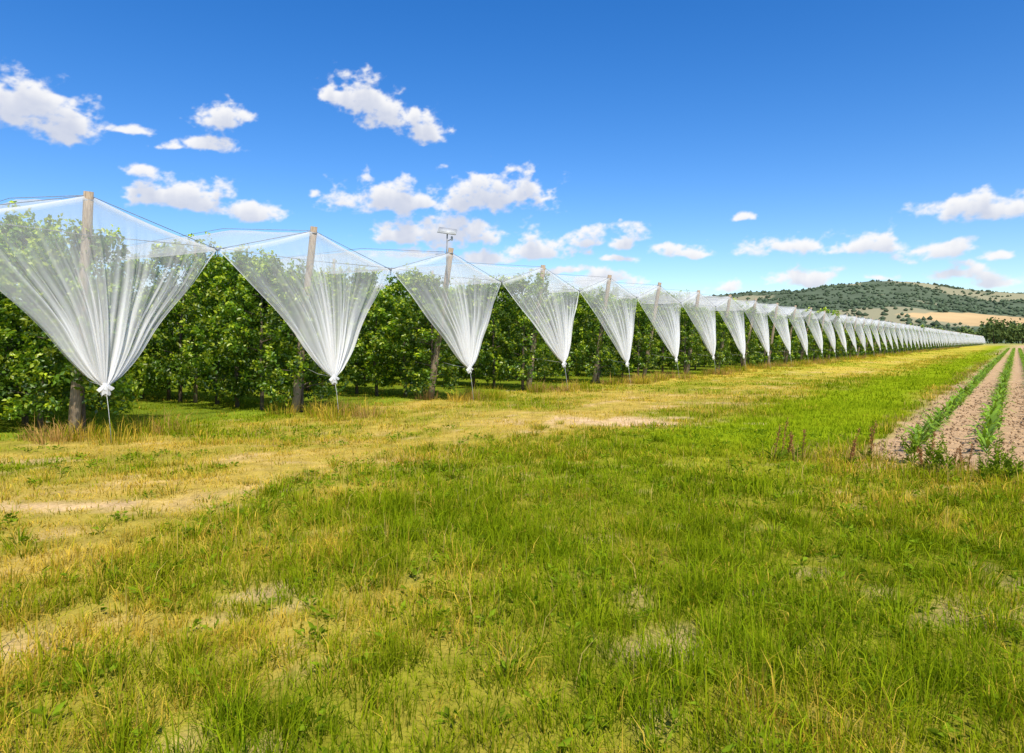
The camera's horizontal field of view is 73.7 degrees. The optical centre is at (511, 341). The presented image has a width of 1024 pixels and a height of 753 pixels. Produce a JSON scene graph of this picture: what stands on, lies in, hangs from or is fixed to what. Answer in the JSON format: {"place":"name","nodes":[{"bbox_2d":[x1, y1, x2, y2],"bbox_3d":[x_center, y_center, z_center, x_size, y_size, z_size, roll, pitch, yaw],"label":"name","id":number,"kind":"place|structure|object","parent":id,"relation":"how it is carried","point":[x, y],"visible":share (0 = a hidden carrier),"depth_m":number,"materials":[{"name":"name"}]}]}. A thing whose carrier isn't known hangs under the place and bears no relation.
{"place":"outdoors","nodes":[
{"label":"outdoors","id":0,"kind":"place"},
{"bbox_2d":[0,349,1023,752],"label":"grass","id":1,"kind":"structure","parent":0,"point":[706,583],"depth_m":4.33,"materials":[{"name":"green plant"}]},
{"bbox_2d":[0,343,1023,752],"bbox_3d":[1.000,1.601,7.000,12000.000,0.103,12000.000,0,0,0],"label":"ground","id":2,"kind":"structure","parent":0,"point":[154,505],"depth_m":5.30,"materials":[{"name":"green plant"}]},
{"bbox_2d":[0,212,59,419],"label":"apple tree","id":3,"kind":"object","parent":2,"relation":"on","point":[4,375],"visible":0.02,"depth_m":13.47,"materials":[{"name":"green plant"}]},
{"bbox_2d":[0,200,89,425],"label":"apple tree","id":4,"kind":"object","parent":2,"relation":"on","point":[14,235],"visible":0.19,"depth_m":12.73,"materials":[{"name":"green plant"}]},
{"bbox_2d":[0,240,103,428],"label":"apple tree","id":5,"kind":"object","parent":2,"relation":"on","point":[9,309],"visible":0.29,"depth_m":11.98,"materials":[{"name":"green plant"}]},
{"bbox_2d":[1,214,143,433],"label":"apple tree","id":6,"kind":"object","parent":2,"relation":"on","point":[100,248],"visible":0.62,"depth_m":11.47,"materials":[{"name":"green plant"}]},
{"bbox_2d":[68,191,93,434],"bbox_3d":[-7.254,-0.389,11.489,0.781,4.204,0.187,0,0,36],"label":"wooden post","id":7,"kind":"object","parent":2,"relation":"on","point":[75,405],"visible":0.71,"depth_m":11.38,"materials":[{"name":"brown wood"}]},
{"bbox_2d":[0,195,219,434],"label":"hail net","id":8,"kind":"object","parent":7,"relation":"hanging from","point":[103,366],"visible":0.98,"depth_m":10.81,"materials":[{"name":"white fabric"}]},
{"bbox_2d":[88,275,142,382],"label":"apple tree","id":9,"kind":"object","parent":2,"relation":"on","point":[130,287],"depth_m":20.47,"materials":[{"name":"green plant"}]},
{"bbox_2d":[89,249,162,395],"bbox_3d":[-11.413,-0.562,20.184,2.288,4.431,2.267,0,0,38],"label":"apple tree","id":10,"kind":"object","parent":2,"relation":"on","point":[139,270],"visible":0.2,"depth_m":19.86,"materials":[{"name":"green plant"}]},
{"bbox_2d":[111,288,177,398],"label":"apple tree","id":11,"kind":"object","parent":2,"relation":"on","point":[137,336],"visible":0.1,"depth_m":18.86,"materials":[{"name":"green plant"}]},
{"bbox_2d":[125,280,204,399],"bbox_3d":[-9.464,-0.068,18.872,2.178,3.428,2.445,0,0,35],"label":"apple tree","id":12,"kind":"object","parent":2,"relation":"on","point":[139,360],"visible":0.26,"depth_m":18.29,"materials":[{"name":"green plant"}]},
{"bbox_2d":[138,232,228,401],"bbox_3d":[-8.540,-0.623,17.971,2.303,4.556,2.282,0,0,37],"label":"apple tree","id":13,"kind":"object","parent":2,"relation":"on","point":[155,375],"visible":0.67,"depth_m":17.47,"materials":[{"name":"green plant"}]},
{"bbox_2d":[193,244,197,401],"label":"wooden post","id":14,"kind":"object","parent":2,"relation":"on","point":[195,389],"visible":0.34,"depth_m":17.79,"materials":[{"name":"brown wood"}]},
{"bbox_2d":[169,256,257,403],"bbox_3d":[-7.530,-0.260,17.389,2.149,3.823,2.413,0,0,33],"label":"apple tree","id":15,"kind":"object","parent":2,"relation":"on","point":[208,301],"visible":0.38,"depth_m":16.91,"materials":[{"name":"green plant"}]},
{"bbox_2d":[176,244,288,407],"bbox_3d":[-6.588,-0.377,16.552,2.348,4.062,2.561,0,0,-6],"label":"apple tree","id":16,"kind":"object","parent":2,"relation":"on","point":[223,265],"visible":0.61,"depth_m":16.07,"materials":[{"name":"green plant"}]},
{"bbox_2d":[217,246,299,409],"bbox_3d":[-5.817,-0.273,15.982,1.907,3.844,2.195,0,0,35],"label":"apple tree","id":17,"kind":"object","parent":2,"relation":"on","point":[267,268],"visible":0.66,"depth_m":15.61,"materials":[{"name":"green plant"}]},
{"bbox_2d":[249,258,355,411],"bbox_3d":[-4.798,-0.108,15.482,2.110,3.511,2.370,0,0,32],"label":"apple tree","id":18,"kind":"object","parent":2,"relation":"on","point":[296,280],"visible":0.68,"depth_m":15.08,"materials":[{"name":"green plant"}]},
{"bbox_2d":[291,226,316,412],"bbox_3d":[-4.614,-0.404,15.133,0.863,4.238,0.190,0,0,36],"label":"wooden post","id":19,"kind":"object","parent":2,"relation":"on","point":[308,271],"visible":0.69,"depth_m":15.00,"materials":[{"name":"brown wood"}]},
{"bbox_2d":[111,228,391,412],"bbox_3d":[-16.834,-0.588,24.191,32.864,4.476,4.562,0,0,36],"label":"hail net","id":20,"kind":"object","parent":19,"relation":"hanging from","point":[329,359],"visible":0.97,"depth_m":14.47,"materials":[{"name":"white fabric"}]},
{"bbox_2d":[274,281,335,390],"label":"apple tree","id":21,"kind":"object","parent":2,"relation":"on","point":[307,389],"visible":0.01,"depth_m":22.06,"materials":[{"name":"green plant"}]},
{"bbox_2d":[289,266,350,386],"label":"apple tree","id":22,"kind":"object","parent":2,"relation":"on","point":[306,375],"visible":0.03,"depth_m":21.53,"materials":[{"name":"green plant"}]},
{"bbox_2d":[325,260,382,393],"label":"apple tree","id":23,"kind":"object","parent":2,"relation":"on","point":[359,278],"visible":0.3,"depth_m":20.64,"materials":[{"name":"green plant"}]},
{"bbox_2d":[340,281,412,395],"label":"apple tree","id":24,"kind":"object","parent":2,"relation":"on","point":[369,295],"visible":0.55,"depth_m":19.73,"materials":[{"name":"green plant"}]},
{"bbox_2d":[369,263,437,396],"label":"apple tree","id":25,"kind":"object","parent":2,"relation":"on","point":[410,278],"visible":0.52,"depth_m":19.38,"materials":[{"name":"green plant"}]},
{"bbox_2d":[388,271,468,393],"bbox_3d":[-2.287,-0.174,18.996,2.066,3.641,2.379,0,0,45],"label":"apple tree","id":26,"kind":"object","parent":2,"relation":"on","point":[435,289],"visible":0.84,"depth_m":18.60,"materials":[{"name":"green plant"}]},
{"bbox_2d":[399,294,457,381],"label":"apple tree","id":27,"kind":"object","parent":2,"relation":"on","point":[411,342],"visible":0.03,"depth_m":24.91,"materials":[{"name":"green plant"}]},
{"bbox_2d":[428,248,453,398],"bbox_3d":[-1.976,-0.418,18.775,0.944,4.270,0.196,0,0,36],"label":"wooden post","id":28,"kind":"object","parent":2,"relation":"on","point":[437,349],"visible":0.69,"depth_m":18.73,"materials":[{"name":"brown wood"}]},
{"bbox_2d":[160,248,502,399],"bbox_3d":[-14.161,-0.588,27.811,32.864,4.476,4.562,0,0,36],"label":"hail net","id":29,"kind":"object","parent":28,"relation":"hanging from","point":[466,350],"visible":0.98,"depth_m":18.05,"materials":[{"name":"white fabric"}]},
{"bbox_2d":[437,227,456,293],"bbox_3d":[-1.743,-2.205,18.423,0.523,1.814,0.269,0,0,0],"label":"weather station","id":30,"kind":"object","parent":28,"relation":"attached to","point":[447,231],"visible":1,"depth_m":18.40,"materials":[{"name":"metal"}]},
{"bbox_2d":[429,293,476,382],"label":"apple tree","id":31,"kind":"object","parent":2,"relation":"on","point":[461,373],"visible":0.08,"depth_m":24.26,"materials":[{"name":"green plant"}]},
{"bbox_2d":[440,275,501,386],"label":"apple tree","id":32,"kind":"object","parent":2,"relation":"on","point":[468,293],"visible":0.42,"depth_m":23.37,"materials":[{"name":"green plant"}]},
{"bbox_2d":[463,273,521,388],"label":"apple tree","id":33,"kind":"object","parent":2,"relation":"on","point":[497,323],"visible":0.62,"depth_m":22.84,"materials":[{"name":"green plant"}]},
{"bbox_2d":[0,422,1023,752],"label":"meadow weeds","id":34,"kind":"object","parent":2,"relation":"on","point":[502,662],"visible":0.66,"depth_m":4.67,"materials":[{"name":"green plant"}]},
{"bbox_2d":[495,299,539,379],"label":"apple tree","id":35,"kind":"object","parent":2,"relation":"on","point":[520,326],"visible":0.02,"depth_m":27.83,"materials":[{"name":"green plant"}]},
{"bbox_2d":[493,268,558,389],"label":"apple tree","id":36,"kind":"object","parent":2,"relation":"on","point":[505,368],"visible":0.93,"depth_m":22.23,"materials":[{"name":"green plant"}]},
{"bbox_2d":[525,265,545,389],"bbox_3d":[0.765,-0.389,22.349,0.781,4.204,0.187,0,0,36],"label":"wooden post","id":37,"kind":"object","parent":2,"relation":"on","point":[529,380],"visible":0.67,"depth_m":22.27,"materials":[{"name":"brown wood"}]},
{"bbox_2d":[202,262,580,388],"bbox_3d":[-11.488,-0.588,31.431,32.864,4.476,4.562,0,0,36],"label":"hail net","id":38,"kind":"object","parent":37,"relation":"hanging from","point":[560,348],"visible":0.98,"depth_m":21.75,"materials":[{"name":"white fabric"}]},
{"bbox_2d":[521,303,564,380],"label":"apple tree","id":39,"kind":"object","parent":2,"relation":"on","point":[551,322],"visible":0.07,"depth_m":27.01,"materials":[{"name":"green plant"}]},
{"bbox_2d":[535,284,593,381],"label":"apple tree","id":40,"kind":"object","parent":2,"relation":"on","point":[567,298],"visible":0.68,"depth_m":26.26,"materials":[{"name":"green plant"}]},
{"bbox_2d":[572,287,624,382],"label":"apple tree","id":41,"kind":"object","parent":2,"relation":"on","point":[606,351],"visible":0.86,"depth_m":25.77,"materials":[{"name":"green plant"}]},
{"bbox_2d":[577,284,624,374],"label":"apple tree","id":42,"kind":"object","parent":2,"relation":"on","point":[614,291],"visible":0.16,"depth_m":31.07,"materials":[{"name":"green plant"}]},
{"bbox_2d":[592,275,611,382],"bbox_3d":[3.405,-0.404,25.994,0.863,4.238,0.190,0,0,36],"label":"wooden post","id":43,"kind":"object","parent":2,"relation":"on","point":[606,297],"visible":0.77,"depth_m":25.91,"materials":[{"name":"brown wood"}]},
{"bbox_2d":[379,273,637,384],"bbox_3d":[-8.815,-0.588,35.051,32.864,4.476,4.562,0,0,36],"label":"hail net","id":44,"kind":"object","parent":43,"relation":"hanging from","point":[625,347],"visible":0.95,"depth_m":25.27,"materials":[{"name":"white fabric"}]},
{"bbox_2d":[600,291,643,374],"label":"apple tree","id":45,"kind":"object","parent":2,"relation":"on","point":[621,304],"visible":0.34,"depth_m":29.97,"materials":[{"name":"green plant"}]},
{"bbox_2d":[616,298,663,375],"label":"apple tree","id":46,"kind":"object","parent":2,"relation":"on","point":[641,315],"visible":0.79,"depth_m":29.59,"materials":[{"name":"green plant"}]},
{"bbox_2d":[629,291,664,367],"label":"apple tree","id":47,"kind":"object","parent":2,"relation":"on","point":[642,299],"visible":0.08,"depth_m":34.45,"materials":[{"name":"green plant"}]},
{"bbox_2d":[642,282,660,377],"bbox_3d":[6.043,-0.418,29.635,0.944,4.270,0.196,0,0,36],"label":"wooden post","id":48,"kind":"object","parent":2,"relation":"on","point":[654,314],"visible":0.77,"depth_m":29.50,"materials":[{"name":"brown wood"}]},
{"bbox_2d":[640,289,685,373],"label":"apple tree","id":49,"kind":"object","parent":2,"relation":"on","point":[665,298],"visible":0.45,"depth_m":33.52,"materials":[{"name":"green plant"}]},
{"bbox_2d":[655,289,693,369],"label":"apple tree","id":50,"kind":"object","parent":2,"relation":"on","point":[679,299],"visible":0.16,"depth_m":38.02,"materials":[{"name":"green plant"}]},
{"bbox_2d":[664,302,708,370],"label":"apple tree","id":51,"kind":"object","parent":2,"relation":"on","point":[688,328],"visible":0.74,"depth_m":33.12,"materials":[{"name":"green plant"}]},
{"bbox_2d":[685,290,699,373],"bbox_3d":[8.784,-0.389,33.210,0.781,4.204,0.187,0,0,36],"label":"wooden post","id":52,"kind":"object","parent":2,"relation":"on","point":[690,351],"visible":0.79,"depth_m":33.16,"materials":[{"name":"brown wood"}]},
{"bbox_2d":[520,287,715,369],"bbox_3d":[-3.469,-0.588,42.292,32.864,4.476,4.562,0,0,36],"label":"hail net","id":53,"kind":"object","parent":52,"relation":"attached to","point":[709,337],"visible":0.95,"depth_m":32.45,"materials":[{"name":"white fabric"}]},
{"bbox_2d":[678,300,712,370],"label":"apple tree","id":54,"kind":"object","parent":2,"relation":"on","point":[703,310],"visible":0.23,"depth_m":37.42,"materials":[{"name":"green plant"}]},
{"bbox_2d":[696,310,735,368],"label":"apple tree","id":55,"kind":"object","parent":2,"relation":"on","point":[717,318],"visible":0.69,"depth_m":36.65,"materials":[{"name":"green plant"}]},
{"bbox_2d":[717,295,731,370],"bbox_3d":[11.424,-0.404,36.855,0.863,4.238,0.190,0,0,36],"label":"wooden post","id":56,"kind":"object","parent":2,"relation":"on","point":[726,315],"visible":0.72,"depth_m":36.72,"materials":[{"name":"brown wood"}]},
{"bbox_2d":[712,301,739,367],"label":"apple tree","id":57,"kind":"object","parent":2,"relation":"on","point":[723,312],"visible":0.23,"depth_m":41.14,"materials":[{"name":"green plant"}]},
{"bbox_2d":[669,298,785,364],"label":"apple trees","id":58,"kind":"object","parent":2,"relation":"on","point":[759,348],"visible":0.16,"depth_m":44.28,"materials":[{"name":"green plant"}]},
{"bbox_2d":[726,303,760,365],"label":"apple tree","id":59,"kind":"object","parent":2,"relation":"on","point":[752,344],"visible":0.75,"depth_m":40.34,"materials":[{"name":"green plant"}]},
{"bbox_2d":[742,298,756,365],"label":"wooden post","id":60,"kind":"object","parent":2,"relation":"on","point":[750,326],"visible":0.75,"depth_m":40.41,"materials":[{"name":"brown wood"}]},
{"bbox_2d":[629,292,745,365],"bbox_3d":[-0.795,-0.588,45.912,32.864,4.476,4.562,0,0,36],"label":"hail net","id":61,"kind":"object","parent":60,"relation":"hanging from","point":[741,344],"visible":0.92,"depth_m":36.12,"materials":[{"name":"white fabric"}]},
{"bbox_2d":[683,296,769,360],"bbox_3d":[1.877,-0.588,49.532,32.864,4.476,4.562,0,0,36],"label":"hail net","id":62,"kind":"object","parent":60,"relation":"hanging from","point":[765,343],"visible":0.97,"depth_m":39.67,"materials":[{"name":"white fabric"}]},
{"bbox_2d":[719,304,801,363],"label":"apple trees","id":63,"kind":"object","parent":2,"relation":"on","point":[795,329],"visible":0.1,"depth_m":47.73,"materials":[{"name":"green plant"}]},
{"bbox_2d":[767,303,778,365],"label":"wooden post","id":64,"kind":"object","parent":2,"relation":"on","point":[772,333],"visible":0.81,"depth_m":43.99,"materials":[{"name":"brown wood"}]},
{"bbox_2d":[695,300,790,354],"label":"hail net","id":65,"kind":"object","parent":64,"relation":"hanging from","point":[786,341],"visible":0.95,"depth_m":43.41,"materials":[{"name":"white fabric"}]},
{"bbox_2d":[763,417,788,460],"bbox_3d":[3.530,1.314,9.028,0.370,0.614,0.231,0,0,-22],"label":"dock plant","id":66,"kind":"object","parent":2,"relation":"on","point":[781,453],"visible":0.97,"depth_m":9.06,"materials":[{"name":"green plant"}]},
{"bbox_2d":[731,309,827,359],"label":"apple tree row","id":67,"kind":"object","parent":2,"relation":"on","point":[814,327],"visible":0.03,"depth_m":54.93,"materials":[{"name":"green plant"}]},
{"bbox_2d":[749,307,815,360],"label":"apple tree row","id":68,"kind":"object","parent":2,"relation":"on","point":[810,337],"visible":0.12,"depth_m":51.29,"materials":[{"name":"green plant"}]},
{"bbox_2d":[785,305,796,362],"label":"wooden post","id":69,"kind":"object","parent":2,"relation":"on","point":[787,351],"visible":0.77,"depth_m":47.63,"materials":[{"name":"brown wood"}]},
{"bbox_2d":[716,303,808,362],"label":"hail net","id":70,"kind":"object","parent":69,"relation":"hanging from","point":[804,338],"visible":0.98,"depth_m":46.99,"materials":[{"name":"white fabric"}]},
{"bbox_2d":[783,429,806,458],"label":"dock plant","id":71,"kind":"object","parent":2,"relation":"on","point":[790,444],"visible":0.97,"depth_m":9.14,"materials":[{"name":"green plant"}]},
{"bbox_2d":[781,307,842,359],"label":"apple tree row","id":72,"kind":"object","parent":2,"relation":"on","point":[837,345],"visible":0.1,"depth_m":58.53,"materials":[{"name":"green plant"}]},
{"bbox_2d":[816,310,825,360],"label":"wooden post","id":73,"kind":"object","parent":2,"relation":"on","point":[821,329],"visible":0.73,"depth_m":54.78,"materials":[{"name":"brown wood"}]},
{"bbox_2d":[710,308,835,351],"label":"hail net","id":74,"kind":"object","parent":73,"relation":"hanging from","point":[832,340],"visible":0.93,"depth_m":54.13,"materials":[{"name":"white fabric"}]},
{"bbox_2d":[798,317,847,358],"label":"apple tree row","id":75,"kind":"object","parent":2,"relation":"on","point":[843,352],"visible":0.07,"depth_m":62.47,"materials":[{"name":"green plant"}]},
{"bbox_2d":[798,314,857,357],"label":"apple tree row","id":76,"kind":"object","parent":2,"relation":"on","point":[850,330],"visible":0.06,"depth_m":65.80,"materials":[{"name":"green plant"}]},
{"bbox_2d":[827,316,836,358],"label":"wooden post","id":77,"kind":"object","parent":2,"relation":"on","point":[828,357],"visible":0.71,"depth_m":58.47,"materials":[{"name":"brown wood"}]},
{"bbox_2d":[803,310,847,359],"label":"hail net","id":78,"kind":"object","parent":77,"relation":"hanging from","point":[843,337],"visible":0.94,"depth_m":57.79,"materials":[{"name":"white fabric"}]},
{"bbox_2d":[826,324,869,356],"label":"apple tree row","id":79,"kind":"object","parent":2,"relation":"on","point":[858,327],"visible":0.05,"depth_m":69.32,"materials":[{"name":"green plant"}]},
{"bbox_2d":[823,320,875,355],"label":"apple tree row","id":80,"kind":"object","parent":2,"relation":"on","point":[870,351],"visible":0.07,"depth_m":72.97,"materials":[{"name":"green plant"}]},
{"bbox_2d":[840,426,860,464],"bbox_3d":[4.326,1.346,8.780,0.290,0.546,0.249,0,0,28],"label":"dock plant","id":81,"kind":"object","parent":2,"relation":"on","point":[852,453],"visible":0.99,"depth_m":8.73,"materials":[{"name":"brown plant"}]},
{"bbox_2d":[849,316,856,356],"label":"wooden post","id":82,"kind":"object","parent":2,"relation":"on","point":[853,334],"visible":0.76,"depth_m":65.67,"materials":[{"name":"brown wood"}]},
{"bbox_2d":[851,316,865,351],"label":"hail net","id":83,"kind":"object","parent":82,"relation":"attached to","point":[863,341],"visible":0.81,"depth_m":65.01,"materials":[{"name":"white fabric"}]},
{"bbox_2d":[855,421,877,460],"bbox_3d":[4.734,1.325,9.075,0.222,0.591,0.356,0,0,3],"label":"dock plant","id":84,"kind":"object","parent":2,"relation":"on","point":[871,445],"visible":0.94,"depth_m":9.04,"materials":[{"name":"brown plant"}]},
{"bbox_2d":[865,323,885,353],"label":"apple tree row","id":85,"kind":"object","parent":2,"relation":"on","point":[880,330],"visible":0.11,"depth_m":80.14,"materials":[{"name":"green plant"}]},
{"bbox_2d":[877,323,894,351],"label":"apple tree row","id":86,"kind":"object","parent":2,"relation":"on","point":[887,329],"visible":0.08,"depth_m":83.75,"materials":[{"name":"green plant"}]},
{"bbox_2d":[898,424,922,461],"bbox_3d":[5.200,1.333,8.879,0.349,0.571,0.292,0,0,-43],"label":"dock plant","id":87,"kind":"object","parent":2,"relation":"on","point":[912,449],"visible":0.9,"depth_m":8.84,"materials":[{"name":"green plant"}]},
{"bbox_2d":[912,431,936,470],"bbox_3d":[4.969,1.351,8.250,0.285,0.537,0.245,0,0,-43],"label":"dock plant","id":88,"kind":"object","parent":2,"relation":"on","point":[920,455],"visible":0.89,"depth_m":8.29,"materials":[{"name":"brown plant"}]},
{"bbox_2d":[923,434,940,469],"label":"dock plant","id":89,"kind":"object","parent":2,"relation":"on","point":[934,450],"visible":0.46,"depth_m":8.45,"materials":[{"name":"green plant"}]},
{"bbox_2d":[922,433,955,476],"bbox_3d":[5.082,1.327,8.068,0.357,0.585,0.299,0,0,-14],"label":"dock plant","id":90,"kind":"object","parent":2,"relation":"on","point":[942,461],"visible":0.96,"depth_m":8.04,"materials":[{"name":"green plant"}]},
{"bbox_2d":[857,382,1023,471],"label":"soil clods","id":91,"kind":"object","parent":2,"relation":"on","point":[961,442],"visible":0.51,"depth_m":12.29,"materials":[{"name":"brown soil"}]},
{"bbox_2d":[902,348,1009,446],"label":"corn row","id":92,"kind":"object","parent":2,"relation":"on","point":[951,405],"visible":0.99,"depth_m":14.18,"materials":[{"name":"green plant"}]},
{"bbox_2d":[951,443,973,467],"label":"dock plant","id":93,"kind":"object","parent":2,"relation":"on","point":[961,460],"visible":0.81,"depth_m":8.47,"materials":[{"name":"brown plant"}]},
{"bbox_2d":[925,317,1023,343],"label":"distant tree line","id":94,"kind":"object","parent":2,"relation":"on","point":[1012,332],"visible":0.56,"depth_m":457.22,"materials":[{"name":"green plant"}]},
{"bbox_2d":[975,442,1000,482],"bbox_3d":[5.413,1.367,7.778,0.255,0.499,0.305,0,0,39],"label":"dock plant","id":95,"kind":"object","parent":2,"relation":"on","point":[982,467],"visible":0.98,"depth_m":7.74,"materials":[{"name":"green plant"}]},
{"bbox_2d":[963,347,1015,453],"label":"corn row","id":96,"kind":"object","parent":2,"relation":"on","point":[991,425],"visible":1,"depth_m":12.38,"materials":[{"name":"green plant"}]},
{"bbox_2d":[984,434,1012,474],"bbox_3d":[5.774,1.350,8.056,0.302,0.538,0.260,0,0,17],"label":"dock plant","id":97,"kind":"object","parent":2,"relation":"on","point":[1001,457],"visible":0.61,"depth_m":8.05,"materials":[{"name":"green plant"}]},
{"bbox_2d":[997,442,1023,480],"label":"dock plant","id":98,"kind":"object","parent":2,"relation":"on","point":[1012,470],"visible":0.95,"depth_m":7.60,"materials":[{"name":"green plant"}]},
{"bbox_2d":[0,67,1023,292],"bbox_3d":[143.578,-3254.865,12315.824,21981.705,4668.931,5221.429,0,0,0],"label":"cloud","id":99,"kind":"structure","parent":0,"point":[31,103],"depth_m":13813.73,"materials":[{"name":"white"}]},
{"bbox_2d":[0,0,1023,332],"label":"sky","id":100,"kind":"structure","parent":0,"point":[821,121],"materials":[{"name":"blue"}]},
{"bbox_2d":[2,346,1023,530],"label":"dry tall grass","id":101,"kind":"structure","parent":0,"point":[143,426],"depth_m":14.29,"materials":[{"name":"yellow plant"}]},
{"bbox_2d":[405,280,681,372],"bbox_3d":[-6.141,-0.588,38.672,32.864,4.476,4.562,0,0,36],"label":"hail net","id":102,"kind":"object","parent":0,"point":[672,341],"visible":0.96,"depth_m":28.88,"materials":[{"name":"white fabric"}]},
{"bbox_2d":[756,305,823,360],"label":"hail net","id":103,"kind":"object","parent":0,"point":[819,340],"visible":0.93,"depth_m":50.53,"materials":[{"name":"white fabric"}]},
{"bbox_2d":[682,281,1023,342],"bbox_3d":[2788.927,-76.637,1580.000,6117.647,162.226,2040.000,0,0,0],"label":"hill","id":104,"kind":"structure","parent":0,"point":[970,319],"depth_m":1318.70,"materials":[{"name":"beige plant"}]},
{"bbox_2d":[667,279,1023,331],"bbox_3d":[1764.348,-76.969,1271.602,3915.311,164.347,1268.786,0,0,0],"label":"hillside forest","id":105,"kind":"object","parent":104,"relation":"on","point":[852,303],"visible":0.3,"depth_m":1226.81,"materials":[{"name":"green plant"}]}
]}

